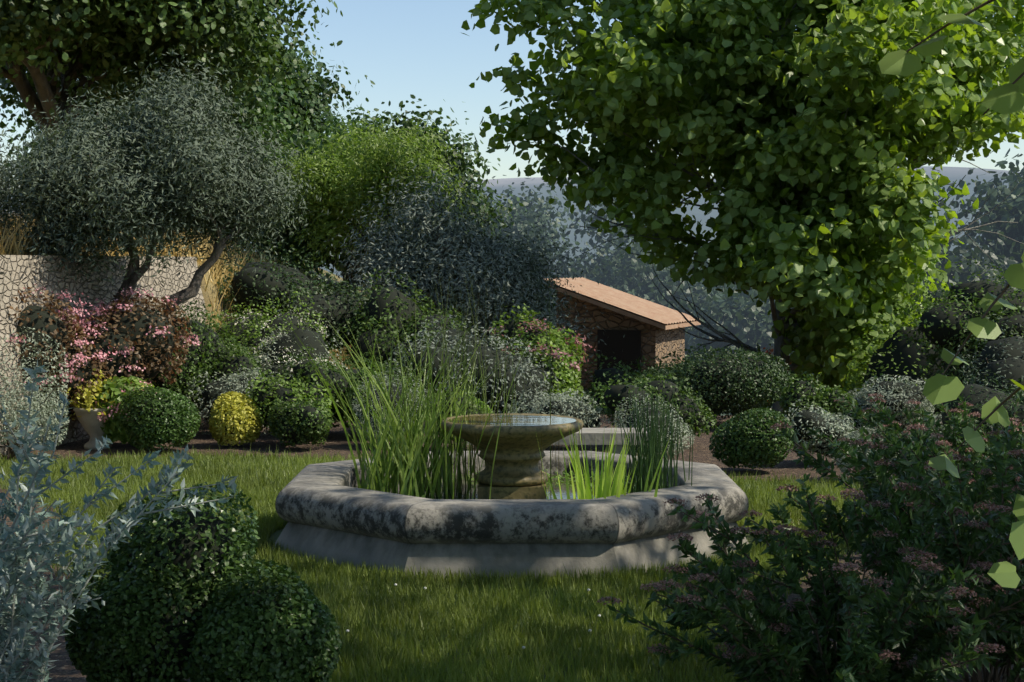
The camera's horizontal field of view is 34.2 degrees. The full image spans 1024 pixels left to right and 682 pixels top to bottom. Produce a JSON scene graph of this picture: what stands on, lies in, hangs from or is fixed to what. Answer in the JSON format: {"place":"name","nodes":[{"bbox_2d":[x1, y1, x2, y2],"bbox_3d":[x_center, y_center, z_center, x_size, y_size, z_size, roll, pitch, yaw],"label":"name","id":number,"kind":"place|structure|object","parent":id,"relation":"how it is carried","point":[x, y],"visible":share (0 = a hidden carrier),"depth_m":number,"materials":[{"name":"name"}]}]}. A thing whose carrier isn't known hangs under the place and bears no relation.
{"place":"outdoors","nodes":[
{"label":"outdoors","id":0,"kind":"place"},
{"bbox_2d":[0,166,1022,285],"bbox_3d":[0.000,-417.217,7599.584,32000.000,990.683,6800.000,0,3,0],"label":"mountains","id":1,"kind":"structure","parent":0,"point":[952,174],"depth_m":6711.67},
{"bbox_2d":[0,250,1023,681],"bbox_3d":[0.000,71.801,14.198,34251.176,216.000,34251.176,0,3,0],"label":"ground","id":2,"kind":"structure","parent":0,"point":[204,444],"depth_m":14.84,"materials":[{"name":"green plant"}]},
{"bbox_2d":[0,327,69,459],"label":"bush","id":3,"kind":"object","parent":2,"relation":"on","point":[9,418],"visible":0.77,"depth_m":15.05,"materials":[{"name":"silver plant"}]},
{"bbox_2d":[57,368,143,449],"bbox_3d":[-3.979,0.641,16.070,0.902,0.784,0.910,0,3,0],"label":"stone urn planter","id":4,"kind":"object","parent":2,"relation":"on","point":[87,417],"visible":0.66,"depth_m":15.90,"materials":[{"name":"beige stone"}]},
{"bbox_2d":[0,255,205,457],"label":"retaining wall","id":5,"kind":"structure","parent":2,"relation":"on","point":[18,272],"depth_m":16.59,"materials":[{"name":"stone"}]},
{"bbox_2d":[6,283,200,421],"bbox_3d":[-4.223,0.120,16.373,2.459,1.382,1.369,-2,3,-35],"label":"flowering bush","id":6,"kind":"object","parent":2,"relation":"on","point":[136,341],"visible":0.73,"depth_m":16.18,"materials":[{"name":"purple plant"}]},
{"bbox_2d":[0,360,237,681],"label":"foreground shrub","id":7,"kind":"object","parent":2,"relation":"on","point":[16,555],"visible":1,"depth_m":5.88,"materials":[{"name":"green plant"}]},
{"bbox_2d":[90,376,158,446],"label":"shrub","id":8,"kind":"object","parent":2,"relation":"on","point":[114,430],"visible":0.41,"depth_m":15.89,"materials":[{"name":"green plant"}]},
{"bbox_2d":[119,386,201,450],"bbox_3d":[-3.326,0.723,15.703,0.760,0.603,0.650,0,3,0],"label":"boxwood ball","id":9,"kind":"object","parent":2,"relation":"on","point":[164,417],"visible":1,"depth_m":15.52,"materials":[{"name":"green plant"}]},
{"bbox_2d":[64,481,259,681],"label":"box bush","id":10,"kind":"object","parent":2,"relation":"on","point":[157,589],"visible":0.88,"depth_m":6.50,"materials":[{"name":"green plant"}]},
{"bbox_2d":[0,0,342,171],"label":"oak tree","id":11,"kind":"object","parent":2,"relation":"on","point":[52,48],"depth_m":26.59,"materials":[{"name":"green plant"}]},
{"bbox_2d":[0,45,342,334],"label":"olive tree","id":12,"kind":"object","parent":2,"relation":"on","point":[164,167],"visible":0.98,"depth_m":16.59,"materials":[{"name":"green plant"}]},
{"bbox_2d":[0,25,374,249],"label":"oak tree","id":13,"kind":"object","parent":2,"relation":"on","point":[288,106],"visible":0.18,"depth_m":40.60,"materials":[{"name":"green plant"}]},
{"bbox_2d":[142,300,261,412],"bbox_3d":[-3.607,0.184,18.097,1.902,1.356,1.524,0,3,0],"label":"shrub","id":14,"kind":"object","parent":2,"relation":"on","point":[211,354],"visible":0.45,"depth_m":17.70,"materials":[{"name":"green plant"}]},
{"bbox_2d":[185,367,279,434],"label":"silver shrub","id":15,"kind":"object","parent":2,"relation":"on","point":[211,392],"visible":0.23,"depth_m":16.95,"materials":[{"name":"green plant"}]},
{"bbox_2d":[209,391,262,445],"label":"yellow bush","id":16,"kind":"object","parent":2,"relation":"on","point":[233,418],"visible":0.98,"depth_m":16.00,"materials":[{"name":"yellow plant"}]},
{"bbox_2d":[190,559,341,681],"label":"box bush","id":17,"kind":"object","parent":2,"relation":"on","point":[271,630],"visible":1,"depth_m":6.21,"materials":[{"name":"green plant"}]},
{"bbox_2d":[208,291,330,367],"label":"bush","id":18,"kind":"object","parent":2,"relation":"on","point":[246,329],"visible":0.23,"depth_m":19.26,"materials":[{"name":"green plant"}]},
{"bbox_2d":[245,369,332,435],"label":"shrub","id":19,"kind":"object","parent":2,"relation":"on","point":[267,393],"visible":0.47,"depth_m":16.13,"materials":[{"name":"green plant"}]},
{"bbox_2d":[215,239,373,350],"bbox_3d":[-2.791,-0.524,21.729,2.486,1.652,2.438,0,3,0],"label":"bank shrub","id":20,"kind":"object","parent":2,"relation":"on","point":[276,281],"visible":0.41,"depth_m":21.16,"materials":[{"name":"green plant"}]},
{"bbox_2d":[250,302,347,386],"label":"white flower shrub","id":21,"kind":"object","parent":2,"relation":"on","point":[308,338],"visible":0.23,"depth_m":18.49,"materials":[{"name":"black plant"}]},
{"bbox_2d":[266,398,333,448],"bbox_3d":[-2.026,0.772,15.867,0.693,0.496,0.557,1,3,19],"label":"green mound","id":22,"kind":"object","parent":2,"relation":"on","point":[300,425],"visible":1,"depth_m":15.74,"materials":[{"name":"green plant"}]},
{"bbox_2d":[249,346,424,435],"bbox_3d":[-1.786,0.503,17.132,1.826,0.905,1.206,1,3,27],"label":"shrub","id":23,"kind":"object","parent":2,"relation":"on","point":[302,369],"visible":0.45,"depth_m":16.84,"materials":[{"name":"green plant"}]},
{"bbox_2d":[212,94,526,300],"bbox_3d":[-3.067,-2.858,35.063,7.077,4.881,6.654,0,3,0],"label":"oak tree","id":24,"kind":"object","parent":2,"relation":"on","point":[463,168],"visible":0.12,"depth_m":33.65,"materials":[{"name":"green plant"}]},
{"bbox_2d":[264,107,483,270],"bbox_3d":[-2.776,-2.355,31.840,4.533,4.579,4.989,0,3,0],"label":"acacia tree","id":25,"kind":"object","parent":2,"relation":"on","point":[359,165],"visible":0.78,"depth_m":31.13,"materials":[{"name":"green plant"}]},
{"bbox_2d":[0,211,780,587],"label":"grass tufts","id":26,"kind":"object","parent":2,"relation":"on","point":[16,247],"visible":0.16,"depth_m":10.20,"materials":[{"name":"green plant"}]},
{"bbox_2d":[352,369,435,440],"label":"bush","id":27,"kind":"object","parent":2,"relation":"on","point":[394,389],"visible":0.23,"depth_m":15.94,"materials":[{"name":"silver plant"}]},
{"bbox_2d":[330,268,466,378],"bbox_3d":[-1.282,-0.105,21.162,1.840,1.670,1.874,1,3,16],"label":"bank shrub","id":28,"kind":"object","parent":2,"relation":"on","point":[393,302],"visible":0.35,"depth_m":20.81,"materials":[{"name":"green plant"}]},
{"bbox_2d":[0,445,874,681],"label":"lawn grass","id":29,"kind":"structure","parent":2,"relation":"on","point":[504,669],"depth_m":8.47,"materials":[{"name":"green plant"}]},
{"bbox_2d":[416,384,493,447],"bbox_3d":[-0.535,0.709,15.767,0.774,0.630,0.770,0,3,0],"label":"green mound","id":30,"kind":"object","parent":2,"relation":"on","point":[482,410],"visible":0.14,"depth_m":15.60,"materials":[{"name":"green plant"}]},
{"bbox_2d":[376,238,556,323],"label":"shrubs","id":31,"kind":"object","parent":2,"relation":"on","point":[537,282],"visible":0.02,"depth_m":27.61,"materials":[{"name":"green plant"}]},
{"bbox_2d":[309,143,624,403],"bbox_3d":[-0.630,-0.628,24.479,4.772,4.414,5.223,0,3,0],"label":"olive tree","id":32,"kind":"object","parent":2,"relation":"on","point":[422,254],"visible":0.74,"depth_m":23.57,"materials":[{"name":"green plant"}]},
{"bbox_2d":[386,313,563,413],"bbox_3d":[-0.372,0.285,17.788,1.918,1.194,1.618,0,3,0],"label":"shrub","id":33,"kind":"object","parent":2,"relation":"on","point":[531,375],"visible":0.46,"depth_m":17.45,"materials":[{"name":"green plant"}]},
{"bbox_2d":[272,451,751,580],"bbox_3d":[0.000,1.104,10.864,3.020,0.468,3.020,0,3,0],"label":"fountain basin","id":34,"kind":"object","parent":2,"relation":"on","point":[327,509],"visible":0.7,"depth_m":9.58,"materials":[{"name":"stone"}]},
{"bbox_2d":[353,475,667,498],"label":"basin water","id":35,"kind":"structure","parent":34,"relation":"in","point":[462,494],"depth_m":11.12,"materials":[{"name":"green liquid"}]},
{"bbox_2d":[284,264,692,499],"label":"water plants","id":36,"kind":"object","parent":35,"relation":"on","point":[405,473],"visible":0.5,"depth_m":10.59,"materials":[{"name":"green plant"}]},
{"bbox_2d":[441,413,583,498],"bbox_3d":[0.000,0.917,10.855,0.934,0.815,0.934,0,3,0],"label":"fountain bowl","id":37,"kind":"object","parent":2,"relation":"on","point":[517,472],"visible":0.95,"depth_m":10.64,"materials":[{"name":"stone"}]},
{"bbox_2d":[470,171,589,278],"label":"tree","id":38,"kind":"object","parent":2,"relation":"on","point":[539,207],"visible":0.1,"depth_m":66.09,"materials":[{"name":"grey plant"}]},
{"bbox_2d":[484,301,595,400],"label":"shrub","id":39,"kind":"object","parent":2,"relation":"on","point":[561,351],"visible":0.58,"depth_m":20.46,"materials":[{"name":"green plant"}]},
{"bbox_2d":[467,428,646,454],"bbox_3d":[0.350,0.941,13.059,1.400,0.480,0.420,0,3,0],"label":"stone bench","id":40,"kind":"object","parent":2,"relation":"on","point":[594,436],"visible":0.07,"depth_m":12.84,"materials":[{"name":"grey stone"}]},
{"bbox_2d":[507,388,613,445],"bbox_3d":[0.443,0.725,15.888,1.084,0.530,0.902,0,3,0],"label":"silver mound","id":41,"kind":"object","parent":2,"relation":"on","point":[567,405],"visible":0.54,"depth_m":15.74,"materials":[{"name":"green plant"}]},
{"bbox_2d":[543,277,700,401],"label":"stone shed","id":42,"kind":"structure","parent":2,"relation":"on","point":[650,329],"depth_m":33.77,"materials":[{"name":"stone"}]},
{"bbox_2d":[530,191,739,354],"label":"tree","id":43,"kind":"object","parent":2,"relation":"on","point":[628,273],"visible":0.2,"depth_m":58.97,"materials":[{"name":"green plant"}]},
{"bbox_2d":[585,372,716,436],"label":"shrub","id":44,"kind":"object","parent":2,"relation":"on","point":[613,395],"visible":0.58,"depth_m":15.87,"materials":[{"name":"green plant"}]},
{"bbox_2d":[613,393,694,456],"bbox_3d":[1.261,0.757,14.843,0.753,0.606,0.676,0,3,0],"label":"silver mound","id":45,"kind":"object","parent":2,"relation":"on","point":[640,413],"visible":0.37,"depth_m":14.71,"materials":[{"name":"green plant"}]},
{"bbox_2d":[578,343,743,415],"bbox_3d":[1.851,0.845,23.405,2.532,1.651,1.840,-1,3,-25],"label":"shrub","id":46,"kind":"object","parent":2,"relation":"on","point":[614,371],"visible":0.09,"depth_m":22.63,"materials":[{"name":"green plant"}]},
{"bbox_2d":[632,346,793,418],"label":"bush","id":47,"kind":"object","parent":2,"relation":"on","point":[722,383],"visible":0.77,"depth_m":17.64,"materials":[{"name":"green plant"}]},
{"bbox_2d":[662,282,813,413],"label":"tree","id":48,"kind":"object","parent":2,"relation":"on","point":[742,318],"visible":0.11,"depth_m":47.96,"materials":[{"name":"green plant"}]},
{"bbox_2d":[461,0,1023,415],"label":"linden tree","id":49,"kind":"object","parent":2,"relation":"on","point":[803,130],"visible":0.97,"depth_m":23.21,"materials":[{"name":"green plant"}]},
{"bbox_2d":[709,407,794,468],"bbox_3d":[2.040,0.823,14.191,0.720,0.524,0.594,0,3,0],"label":"boxwood ball","id":50,"kind":"object","parent":2,"relation":"on","point":[750,438],"visible":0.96,"depth_m":14.03,"materials":[{"name":"green plant"}]},
{"bbox_2d":[597,473,1023,681],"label":"spirea","id":51,"kind":"object","parent":2,"relation":"on","point":[884,637],"visible":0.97,"depth_m":6.27,"materials":[{"name":"green plant"}]},
{"bbox_2d":[778,371,858,424],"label":"upright shrub","id":52,"kind":"object","parent":2,"relation":"on","point":[804,391],"visible":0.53,"depth_m":16.41,"materials":[{"name":"green plant"}]},
{"bbox_2d":[781,399,857,459],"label":"shrub","id":53,"kind":"object","parent":2,"relation":"on","point":[803,420],"visible":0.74,"depth_m":14.47,"materials":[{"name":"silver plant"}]},
{"bbox_2d":[749,299,937,414],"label":"red hedge flowers","id":54,"kind":"object","parent":2,"relation":"on","point":[792,372],"visible":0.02,"depth_m":27.66,"materials":[{"name":"green plant"}]},
{"bbox_2d":[836,426,903,476],"bbox_3d":[2.926,0.908,13.549,0.593,0.438,0.627,0,3,0],"label":"santolina","id":55,"kind":"object","parent":2,"relation":"on","point":[849,436],"visible":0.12,"depth_m":13.53,"materials":[{"name":"plant"}]},
{"bbox_2d":[738,420,1023,681],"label":"spirea","id":56,"kind":"object","parent":2,"relation":"on","point":[875,478],"visible":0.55,"depth_m":6.88,"materials":[{"name":"green plant"}]},
{"bbox_2d":[841,374,941,436],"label":"olive bush","id":57,"kind":"object","parent":2,"relation":"on","point":[896,394],"visible":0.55,"depth_m":16.80,"materials":[{"name":"plant"}]},
{"bbox_2d":[843,281,946,415],"bbox_3d":[5.705,0.474,22.443,2.101,2.587,2.247,2,4,42],"label":"shrub","id":58,"kind":"object","parent":2,"relation":"on","point":[894,354],"visible":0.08,"depth_m":22.01,"materials":[{"name":"green plant"}]},
{"bbox_2d":[790,210,1022,311],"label":"tree","id":59,"kind":"object","parent":2,"relation":"on","point":[977,253],"visible":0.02,"depth_m":40.02,"materials":[{"name":"grey plant"}]},
{"bbox_2d":[806,396,1023,591],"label":"spirea","id":60,"kind":"object","parent":2,"relation":"on","point":[924,448],"visible":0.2,"depth_m":8.47,"materials":[{"name":"green plant"}]},
{"bbox_2d":[834,389,1023,509],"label":"spirea","id":61,"kind":"object","parent":2,"relation":"on","point":[963,416],"visible":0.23,"depth_m":10.24,"materials":[{"name":"green plant"}]},
{"bbox_2d":[908,414,958,465],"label":"lavender","id":62,"kind":"object","parent":2,"relation":"on","point":[934,429],"visible":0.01,"depth_m":13.75,"materials":[{"name":"plant"}]},
{"bbox_2d":[893,255,1023,388],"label":"shrub","id":63,"kind":"object","parent":2,"relation":"on","point":[944,324],"visible":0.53,"depth_m":19.21,"materials":[{"name":"green plant"}]},
{"bbox_2d":[902,311,1023,426],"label":"grey shrub","id":64,"kind":"object","parent":2,"relation":"on","point":[1004,357],"visible":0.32,"depth_m":15.19,"materials":[{"name":"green plant"}]},
{"bbox_2d":[920,366,1023,464],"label":"shrub","id":65,"kind":"object","parent":2,"relation":"on","point":[977,396],"visible":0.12,"depth_m":12.84,"materials":[{"name":"green plant"}]},
{"bbox_2d":[936,148,1023,269],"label":"tree","id":66,"kind":"object","parent":2,"relation":"on","point":[1010,208],"visible":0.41,"depth_m":43.06,"materials":[{"name":"green plant"}]},
{"bbox_3d":[3.897,-5.726,3.983,17.647,14.866,15.343,0,3,0],"label":"shade tree","id":67,"kind":"object","parent":2,"relation":"on","visible":0},
{"bbox_2d":[878,0,1023,587],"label":"overhanging branch leaves","id":68,"kind":"object","parent":67,"relation":"attached to","point":[1006,98],"visible":1,"depth_m":4.18,"materials":[{"name":"green plant"}]},
{"bbox_2d":[0,0,1023,188],"label":"sky","id":69,"kind":"structure","parent":0,"point":[418,48],"materials":[{"name":"blue"}]}
]}

